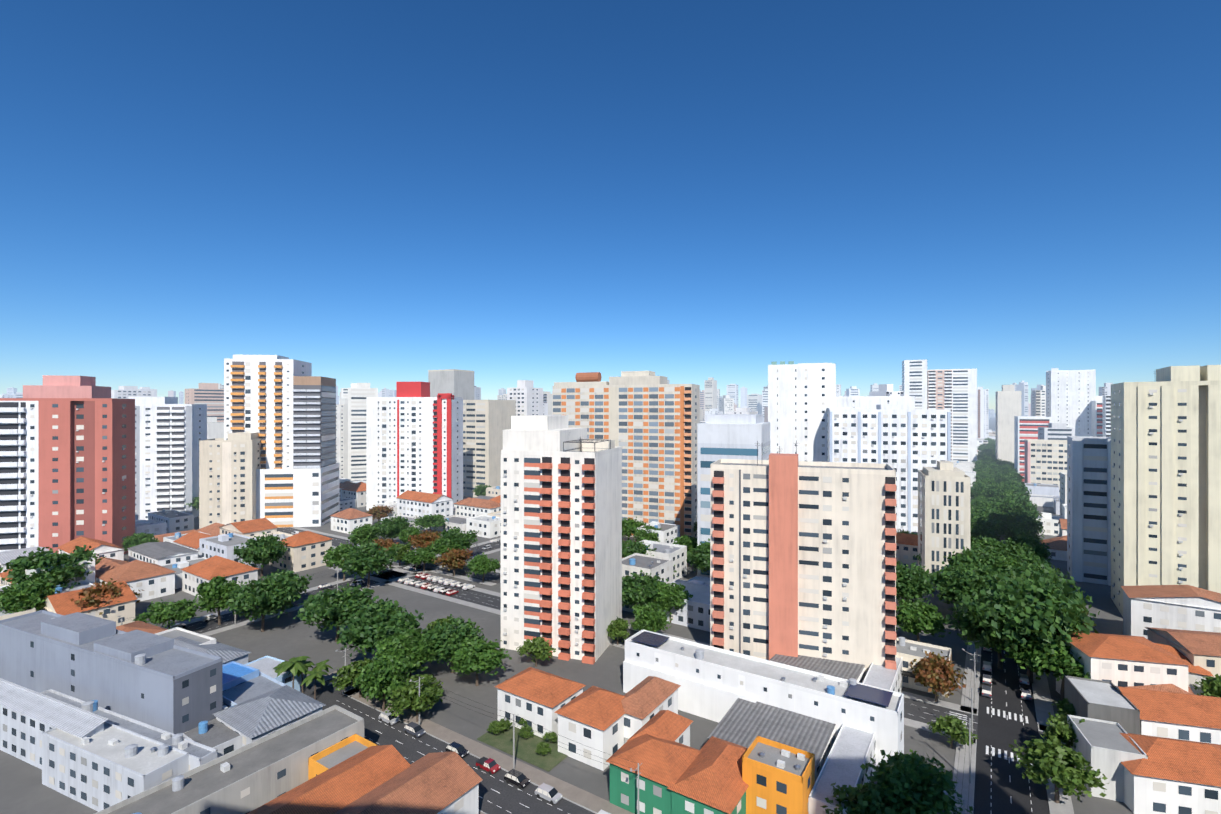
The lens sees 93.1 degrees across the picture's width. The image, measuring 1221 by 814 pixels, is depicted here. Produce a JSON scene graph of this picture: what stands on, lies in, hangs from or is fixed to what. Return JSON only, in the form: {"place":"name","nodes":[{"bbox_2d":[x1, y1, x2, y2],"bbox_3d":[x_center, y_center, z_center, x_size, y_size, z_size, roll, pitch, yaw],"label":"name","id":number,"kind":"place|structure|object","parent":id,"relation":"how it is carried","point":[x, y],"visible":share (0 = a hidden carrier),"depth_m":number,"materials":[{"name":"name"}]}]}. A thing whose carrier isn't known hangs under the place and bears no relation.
{"place":"outdoors","nodes":[
{"label":"outdoors","id":0,"kind":"place"},
{"bbox_2d":[428,369,515,496],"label":"tower","id":1,"kind":"structure","parent":0,"point":[486,423],"depth_m":389.11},
{"bbox_2d":[0,413,1133,813],"bbox_3d":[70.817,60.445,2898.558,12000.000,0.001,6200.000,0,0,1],"label":"ground","id":2,"kind":"structure","parent":0,"point":[26,791],"depth_m":135.76,"materials":[{"name":"concrete"}]},
{"bbox_2d":[0,575,59,613],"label":"tree","id":3,"kind":"object","parent":2,"relation":"on","point":[25,595],"visible":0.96,"depth_m":154.73,"materials":[{"name":"green plant"}]},
{"bbox_2d":[0,545,105,588],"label":"tree","id":4,"kind":"object","parent":2,"relation":"on","point":[19,565],"visible":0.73,"depth_m":170.91,"materials":[{"name":"green plant"}]},
{"bbox_2d":[0,375,134,553],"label":"tower","id":5,"kind":"structure","parent":2,"relation":"on","point":[67,459],"depth_m":226.24,"materials":[{"name":"paint"}]},
{"bbox_2d":[70,578,144,614],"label":"tree","id":6,"kind":"object","parent":2,"relation":"on","point":[89,593],"visible":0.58,"depth_m":159.00,"materials":[{"name":"brown plant"}]},
{"bbox_2d":[122,532,159,550],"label":"tree","id":7,"kind":"object","parent":2,"relation":"on","point":[135,539],"visible":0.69,"depth_m":226.79,"materials":[{"name":"green plant"}]},
{"bbox_2d":[128,397,206,519],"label":"tower","id":8,"kind":"structure","parent":2,"relation":"on","point":[170,433],"depth_m":310.07,"materials":[{"name":"paint"}]},
{"bbox_2d":[199,432,260,528],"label":"apartment building","id":9,"kind":"structure","parent":2,"relation":"on","point":[227,478],"depth_m":278.46,"materials":[{"name":"paint"}]},
{"bbox_2d":[234,532,287,577],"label":"tree","id":10,"kind":"object","parent":2,"relation":"on","point":[265,549],"visible":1,"depth_m":201.74,"materials":[{"name":"green plant"}]},
{"bbox_2d":[223,571,303,631],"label":"tree","id":11,"kind":"object","parent":2,"relation":"on","point":[259,598],"visible":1,"depth_m":153.68,"materials":[{"name":"green plant"}]},
{"bbox_2d":[224,355,311,468],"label":"tower","id":12,"kind":"structure","parent":2,"relation":"on","point":[258,393],"depth_m":297.30,"materials":[{"name":"paint"}]},
{"bbox_2d":[293,376,335,468],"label":"high-rise building","id":13,"kind":"structure","parent":12,"relation":"attached to","point":[314,421],"depth_m":296.94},
{"bbox_2d":[266,569,313,611],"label":"tree","id":14,"kind":"object","parent":2,"relation":"on","point":[303,581],"visible":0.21,"depth_m":170.91,"materials":[{"name":"green plant"}]},
{"bbox_2d":[256,463,338,527],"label":"tower podium","id":15,"kind":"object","parent":2,"relation":"on","point":[304,497],"visible":0.75,"depth_m":291.27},
{"bbox_2d":[293,581,378,642],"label":"tree","id":16,"kind":"object","parent":2,"relation":"on","point":[334,609],"visible":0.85,"depth_m":145.98,"materials":[{"name":"green plant"}]},
{"bbox_2d":[322,543,353,580],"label":"tree","id":17,"kind":"object","parent":2,"relation":"on","point":[332,557],"visible":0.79,"depth_m":198.74,"materials":[{"name":"green plant"}]},
{"bbox_2d":[330,658,373,697],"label":"tree","id":18,"kind":"object","parent":2,"relation":"on","point":[349,673],"visible":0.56,"depth_m":118.54,"materials":[{"name":"green plant"}]},
{"bbox_2d":[346,525,379,544],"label":"tree","id":19,"kind":"object","parent":2,"relation":"on","point":[364,534],"visible":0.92,"depth_m":233.76,"materials":[{"name":"green plant"}]},
{"bbox_2d":[339,540,400,587],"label":"tree","id":20,"kind":"object","parent":2,"relation":"on","point":[370,556],"visible":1,"depth_m":190.20,"materials":[{"name":"green plant"}]},
{"bbox_2d":[364,505,394,522],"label":"tree","id":21,"kind":"object","parent":2,"relation":"on","point":[378,512],"visible":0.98,"depth_m":296.26,"materials":[{"name":"brown plant"}]},
{"bbox_2d":[352,656,409,710],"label":"tree","id":22,"kind":"object","parent":2,"relation":"on","point":[377,680],"visible":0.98,"depth_m":113.14,"materials":[{"name":"green plant"}]},
{"bbox_2d":[373,514,413,541],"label":"tree","id":23,"kind":"object","parent":2,"relation":"on","point":[389,529],"visible":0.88,"depth_m":244.76,"materials":[{"name":"green plant"}]},
{"bbox_2d":[372,636,431,672],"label":"tree","id":24,"kind":"object","parent":2,"relation":"on","point":[385,650],"visible":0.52,"depth_m":121.90,"materials":[{"name":"green plant"}]},
{"bbox_2d":[397,526,422,549],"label":"tree","id":25,"kind":"object","parent":2,"relation":"on","point":[404,534],"visible":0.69,"depth_m":238.62,"materials":[{"name":"green plant"}]},
{"bbox_2d":[383,627,437,676],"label":"tree","id":26,"kind":"object","parent":2,"relation":"on","point":[417,633],"visible":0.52,"depth_m":124.56,"materials":[{"name":"green plant"}]},
{"bbox_2d":[384,676,443,721],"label":"tree","id":27,"kind":"object","parent":2,"relation":"on","point":[411,699],"visible":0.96,"depth_m":109.19,"materials":[{"name":"green plant"}]},
{"bbox_2d":[366,382,462,510],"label":"tower","id":28,"kind":"structure","parent":2,"relation":"on","point":[414,436],"depth_m":335.34,"materials":[{"name":"paint"}]},
{"bbox_2d":[401,545,440,570],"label":"tree","id":29,"kind":"object","parent":2,"relation":"on","point":[425,555],"visible":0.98,"depth_m":209.36,"materials":[{"name":"green plant"}]},
{"bbox_2d":[408,530,440,549],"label":"tree","id":30,"kind":"object","parent":2,"relation":"on","point":[424,539],"visible":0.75,"depth_m":232.27,"materials":[{"name":"brown plant"}]},
{"bbox_2d":[410,514,447,531],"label":"tree","id":31,"kind":"object","parent":2,"relation":"on","point":[430,521],"visible":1,"depth_m":272.83,"materials":[{"name":"green plant"}]},
{"bbox_2d":[421,614,484,672],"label":"tree","id":32,"kind":"object","parent":2,"relation":"on","point":[445,638],"visible":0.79,"depth_m":129.14,"materials":[{"name":"green plant"}]},
{"bbox_2d":[432,547,474,575],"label":"tree","id":33,"kind":"object","parent":2,"relation":"on","point":[454,559],"visible":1,"depth_m":205.57,"materials":[{"name":"brown plant"}]},
{"bbox_2d":[436,526,478,549],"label":"tree","id":34,"kind":"object","parent":2,"relation":"on","point":[455,534],"visible":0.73,"depth_m":223.64,"materials":[{"name":"green plant"}]},
{"bbox_2d":[449,637,511,685],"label":"tree","id":35,"kind":"object","parent":2,"relation":"on","point":[474,655],"visible":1,"depth_m":123.61,"materials":[{"name":"green plant"}]},
{"bbox_2d":[465,552,500,582],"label":"tree","id":36,"kind":"object","parent":2,"relation":"on","point":[481,564],"visible":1,"depth_m":196.31,"materials":[{"name":"green plant"}]},
{"bbox_2d":[516,635,555,666],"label":"tree","id":37,"kind":"object","parent":2,"relation":"on","point":[539,648],"visible":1,"depth_m":133.11,"materials":[{"name":"green plant"}]},
{"bbox_2d":[115,532,981,813],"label":"poles and wires","id":38,"kind":"object","parent":2,"relation":"on","point":[970,723],"visible":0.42,"depth_m":95.90,"materials":[{"name":"concrete"}]},
{"bbox_2d":[0,368,1112,481],"bbox_3d":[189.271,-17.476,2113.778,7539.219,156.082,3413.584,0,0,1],"label":"distant buildings","id":39,"kind":"structure","parent":2,"relation":"on","point":[1011,401],"depth_m":530.14,"materials":[{"name":"paint"}]},
{"bbox_2d":[501,415,621,663],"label":"tower","id":40,"kind":"structure","parent":2,"relation":"on","point":[561,550],"depth_m":141.65,"materials":[{"name":"paint"}]},
{"bbox_2d":[563,439,614,451],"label":"rooftop structure","id":41,"kind":"object","parent":40,"relation":"on","point":[592,445],"visible":0.85,"depth_m":150.51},
{"bbox_2d":[0,610,1220,813],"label":"buildings","id":42,"kind":"structure","parent":2,"relation":"on","point":[102,715],"depth_m":97.64,"materials":[{"name":"paint"}]},
{"bbox_2d":[0,430,1220,694],"bbox_3d":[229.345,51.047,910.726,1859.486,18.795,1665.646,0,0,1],"label":"houses","id":43,"kind":"structure","parent":2,"relation":"on","point":[184,556],"depth_m":204.24,"materials":[{"name":"paint"}]},
{"bbox_2d":[161,516,1073,813],"bbox_3d":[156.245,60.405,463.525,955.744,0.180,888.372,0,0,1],"label":"road","id":44,"kind":"structure","parent":2,"relation":"on","point":[1005,714],"depth_m":109.07,"materials":[{"name":"asphalt"}]},
{"bbox_2d":[133,599,201,629],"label":"tree","id":45,"kind":"object","parent":44,"relation":"on","point":[184,613],"visible":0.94,"depth_m":151.50,"materials":[{"name":"green plant"}]},
{"bbox_2d":[192,575,245,624],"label":"tree","id":46,"kind":"object","parent":44,"relation":"on","point":[217,588],"visible":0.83,"depth_m":157.38,"materials":[{"name":"green plant"}]},
{"bbox_2d":[277,656,309,687],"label":"palm","id":47,"kind":"object","parent":44,"relation":"on","point":[293,665],"visible":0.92,"depth_m":118.19,"materials":[{"name":"green plant"}]},
{"bbox_2d":[301,670,327,699],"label":"palm","id":48,"kind":"object","parent":44,"relation":"on","point":[313,675],"visible":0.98,"depth_m":118.04,"materials":[{"name":"green plant"}]},
{"bbox_2d":[335,597,425,656],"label":"tree","id":49,"kind":"object","parent":44,"relation":"on","point":[372,624],"visible":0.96,"depth_m":130.61,"materials":[{"name":"green plant"}]},
{"bbox_2d":[430,536,464,554],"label":"tree","id":50,"kind":"object","parent":44,"relation":"on","point":[440,549],"visible":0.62,"depth_m":218.44,"materials":[{"name":"green plant"}]},
{"bbox_2d":[476,756,500,774],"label":"car","id":51,"kind":"object","parent":44,"relation":"on","point":[490,766],"visible":1,"depth_m":96.05,"materials":[{"name":"red paint"}]},
{"bbox_2d":[504,769,530,788],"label":"car","id":52,"kind":"object","parent":44,"relation":"on","point":[520,780],"visible":1,"depth_m":92.49,"materials":[{"name":"black paint"}]},
{"bbox_2d":[534,783,562,804],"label":"car","id":53,"kind":"object","parent":44,"relation":"on","point":[552,795],"visible":1,"depth_m":88.92,"materials":[{"name":"grey paint"}]},
{"bbox_2d":[627,601,672,632],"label":"tree","id":54,"kind":"object","parent":44,"relation":"on","point":[650,617],"visible":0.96,"depth_m":144.96,"materials":[{"name":"green plant"}]},
{"bbox_2d":[945,590,1017,669],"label":"tree","id":55,"kind":"object","parent":44,"relation":"on","point":[963,625],"visible":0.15,"depth_m":132.50,"materials":[{"name":"green plant"}]},
{"bbox_2d":[606,617,629,644],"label":"tree","id":56,"kind":"object","parent":2,"relation":"on","point":[618,628],"visible":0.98,"depth_m":145.40,"materials":[{"name":"green plant"}]},
{"bbox_2d":[553,371,699,537],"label":"tower","id":57,"kind":"structure","parent":2,"relation":"on","point":[647,421],"depth_m":266.64,"materials":[{"name":"paint"}]},
{"bbox_2d":[575,372,601,381],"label":"rooftop water tank","id":58,"kind":"object","parent":57,"relation":"on","point":[589,377],"visible":0.85,"depth_m":283.92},
{"bbox_2d":[622,517,646,539],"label":"tree","id":59,"kind":"object","parent":2,"relation":"on","point":[630,526],"visible":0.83,"depth_m":247.78,"materials":[{"name":"green plant"}]},
{"bbox_2d":[622,539,656,557],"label":"tree","id":60,"kind":"object","parent":2,"relation":"on","point":[639,547],"visible":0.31,"depth_m":199.50,"materials":[{"name":"green plant"}]},
{"bbox_2d":[622,570,667,608],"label":"tree","id":61,"kind":"object","parent":2,"relation":"on","point":[634,592],"visible":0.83,"depth_m":161.42,"materials":[{"name":"green plant"}]},
{"bbox_2d":[634,525,666,541],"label":"tree","id":62,"kind":"object","parent":2,"relation":"on","point":[644,535],"visible":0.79,"depth_m":235.50,"materials":[{"name":"green plant"}]},
{"bbox_2d":[653,582,692,621],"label":"tree","id":63,"kind":"object","parent":2,"relation":"on","point":[670,594],"visible":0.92,"depth_m":159.81,"materials":[{"name":"green plant"}]},
{"bbox_2d":[673,534,696,566],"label":"tree","id":64,"kind":"object","parent":2,"relation":"on","point":[688,542],"visible":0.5,"depth_m":216.12,"materials":[{"name":"green plant"}]},
{"bbox_2d":[686,538,709,572],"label":"tree","id":65,"kind":"object","parent":2,"relation":"on","point":[700,558],"visible":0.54,"depth_m":195.82,"materials":[{"name":"green plant"}]},
{"bbox_2d":[697,414,769,577],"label":"office building","id":66,"kind":"structure","parent":2,"relation":"on","point":[728,436],"depth_m":204.69,"materials":[{"name":"paint"}]},
{"bbox_2d":[710,453,895,680],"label":"tower","id":67,"kind":"structure","parent":2,"relation":"on","point":[803,558],"depth_m":126.55,"materials":[{"name":"paint"}]},
{"bbox_2d":[820,782,908,813],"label":"tree","id":68,"kind":"object","parent":2,"relation":"on","point":[867,797],"visible":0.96,"depth_m":78.26,"materials":[{"name":"green plant"}]},
{"bbox_2d":[827,405,950,533],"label":"block","id":69,"kind":"structure","parent":2,"relation":"on","point":[906,442],"depth_m":236.37,"materials":[{"name":"paint"}]},
{"bbox_2d":[902,360,926,408],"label":"building","id":70,"kind":"structure","parent":2,"relation":"on","point":[914,377],"depth_m":644.54,"materials":[{"name":"paint"}]},
{"bbox_2d":[860,749,972,813],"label":"tree","id":71,"kind":"object","parent":2,"relation":"on","point":[916,783],"visible":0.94,"depth_m":79.09,"materials":[{"name":"green plant"}]},
{"bbox_2d":[896,561,936,603],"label":"tree","id":72,"kind":"object","parent":2,"relation":"on","point":[915,583],"visible":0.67,"depth_m":164.40,"materials":[{"name":"green plant"}]},
{"bbox_2d":[896,599,950,641],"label":"tree","id":73,"kind":"object","parent":2,"relation":"on","point":[925,618],"visible":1,"depth_m":142.88,"materials":[{"name":"green plant"}]},
{"bbox_2d":[910,651,967,701],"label":"tree","id":74,"kind":"object","parent":2,"relation":"on","point":[938,674],"visible":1,"depth_m":116.70,"materials":[{"name":"brown plant"}]},
{"bbox_2d":[918,461,969,590],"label":"art deco block","id":75,"kind":"structure","parent":2,"relation":"on","point":[943,508],"depth_m":189.72,"materials":[{"name":"paint"}]},
{"bbox_2d":[927,369,976,461],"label":"high-rise building","id":76,"kind":"structure","parent":2,"relation":"on","point":[954,391],"depth_m":635.76,"materials":[{"name":"paint"}]},
{"bbox_2d":[927,714,978,748],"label":"tree","id":77,"kind":"object","parent":2,"relation":"on","point":[951,725],"visible":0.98,"depth_m":101.43,"materials":[{"name":"green plant"}]},
{"bbox_2d":[932,557,999,589],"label":"tree","id":78,"kind":"object","parent":2,"relation":"on","point":[984,571],"visible":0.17,"depth_m":169.40,"materials":[{"name":"green plant"}]},
{"bbox_2d":[931,563,1002,606],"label":"tree","id":79,"kind":"object","parent":2,"relation":"on","point":[956,582],"visible":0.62,"depth_m":158.51,"materials":[{"name":"green plant"}]},
{"bbox_2d":[941,546,1006,571],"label":"tree","id":80,"kind":"object","parent":2,"relation":"on","point":[984,558],"visible":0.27,"depth_m":175.75,"materials":[{"name":"green plant"}]},
{"bbox_2d":[970,524,1000,541],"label":"tree","id":81,"kind":"object","parent":2,"relation":"on","point":[978,531],"visible":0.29,"depth_m":227.59,"materials":[{"name":"green plant"}]},
{"bbox_2d":[970,514,1007,537],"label":"tree","id":82,"kind":"object","parent":2,"relation":"on","point":[998,527],"visible":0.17,"depth_m":235.64,"materials":[{"name":"green plant"}]},
{"bbox_2d":[970,535,1009,554],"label":"tree","id":83,"kind":"object","parent":2,"relation":"on","point":[992,543],"visible":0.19,"depth_m":203.42,"materials":[{"name":"green plant"}]},
{"bbox_2d":[990,498,1042,517],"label":"tree","id":84,"kind":"object","parent":2,"relation":"on","point":[1006,506],"visible":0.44,"depth_m":265.56,"materials":[{"name":"green plant"}]},
{"bbox_2d":[991,509,1044,539],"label":"tree","id":85,"kind":"object","parent":2,"relation":"on","point":[1027,522],"visible":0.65,"depth_m":240.34,"materials":[{"name":"green plant"}]},
{"bbox_2d":[1004,526,1040,543],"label":"tree","id":86,"kind":"object","parent":2,"relation":"on","point":[1016,531],"visible":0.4,"depth_m":229.41,"materials":[{"name":"green plant"}]},
{"bbox_2d":[995,532,1051,563],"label":"tree","id":87,"kind":"object","parent":2,"relation":"on","point":[1031,540],"visible":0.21,"depth_m":205.20,"materials":[{"name":"green plant"}]},
{"bbox_2d":[998,542,1050,564],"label":"tree","id":88,"kind":"object","parent":2,"relation":"on","point":[1016,549],"visible":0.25,"depth_m":198.04,"materials":[{"name":"green plant"}]},
{"bbox_2d":[999,549,1058,570],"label":"tree","id":89,"kind":"object","parent":2,"relation":"on","point":[1025,558],"visible":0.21,"depth_m":180.26,"materials":[{"name":"green plant"}]},
{"bbox_2d":[960,568,1099,683],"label":"tree","id":90,"kind":"object","parent":2,"relation":"on","point":[1041,609],"visible":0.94,"depth_m":123.65,"materials":[{"name":"green plant"}]},
{"bbox_2d":[989,559,1075,583],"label":"tree","id":91,"kind":"object","parent":2,"relation":"on","point":[1014,568],"visible":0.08,"depth_m":163.79,"materials":[{"name":"green plant"}]},
{"bbox_2d":[1014,416,1050,481],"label":"apartment building","id":92,"kind":"structure","parent":2,"relation":"on","point":[1025,427],"depth_m":469.74,"materials":[{"name":"paint"}]},
{"bbox_2d":[988,564,1092,615],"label":"tree","id":93,"kind":"object","parent":2,"relation":"on","point":[1050,577],"visible":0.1,"depth_m":145.91,"materials":[{"name":"green plant"}]},
{"bbox_2d":[997,631,1089,699],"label":"tree","id":94,"kind":"object","parent":2,"relation":"on","point":[1061,661],"visible":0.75,"depth_m":117.55,"materials":[{"name":"green plant"}]},
{"bbox_2d":[1025,439,1066,495],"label":"beige slab","id":95,"kind":"structure","parent":2,"relation":"on","point":[1045,461],"depth_m":381.06,"materials":[{"name":"paint"}]},
{"bbox_2d":[1009,736,1108,803],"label":"tree","id":96,"kind":"object","parent":2,"relation":"on","point":[1063,770],"visible":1,"depth_m":87.06,"materials":[{"name":"green plant"}]},
{"bbox_2d":[1040,712,1084,750],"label":"tree","id":97,"kind":"object","parent":2,"relation":"on","point":[1059,732],"visible":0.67,"depth_m":97.44,"materials":[{"name":"green plant"}]},
{"bbox_2d":[1060,472,1066,515],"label":"building","id":98,"kind":"structure","parent":2,"relation":"on","point":[1063,487],"depth_m":301.52,"materials":[{"name":"paint"}]},
{"bbox_2d":[1051,698,1075,715],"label":"tree","id":99,"kind":"object","parent":2,"relation":"on","point":[1065,705],"visible":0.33,"depth_m":106.54,"materials":[{"name":"green plant"}]},
{"bbox_2d":[1046,370,1095,436],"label":"tower","id":100,"kind":"structure","parent":2,"relation":"on","point":[1070,395],"depth_m":516.61,"materials":[{"name":"paint"}]},
{"bbox_2d":[1091,400,1102,436],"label":"apartment building","id":101,"kind":"structure","parent":2,"relation":"on","point":[1096,418],"depth_m":495.35,"materials":[{"name":"paint"}]},
{"bbox_2d":[1191,673,1220,696],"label":"tree","id":102,"kind":"object","parent":2,"relation":"on","point":[1210,686],"visible":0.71,"depth_m":109.57,"materials":[{"name":"green plant"}]},
{"bbox_2d":[0,0,1220,412],"label":"sky","id":103,"kind":"structure","parent":0,"point":[381,194],"materials":[{"name":"blue"}]},
{"bbox_2d":[768,361,835,461],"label":"tower","id":104,"kind":"structure","parent":0,"point":[801,397],"depth_m":261.17,"materials":[{"name":"paint"}]},
{"bbox_2d":[836,396,914,408],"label":"block","id":105,"kind":"structure","parent":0,"point":[868,402],"depth_m":286.09,"materials":[{"name":"paint"}]},
{"bbox_2d":[1067,436,1110,585],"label":"tower","id":106,"kind":"structure","parent":0,"point":[1088,509],"depth_m":199.04,"materials":[{"name":"paint"}]},
{"bbox_2d":[1111,365,1220,616],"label":"tower","id":107,"kind":"structure","parent":0,"point":[1166,478],"depth_m":159.93,"materials":[{"name":"paint"}]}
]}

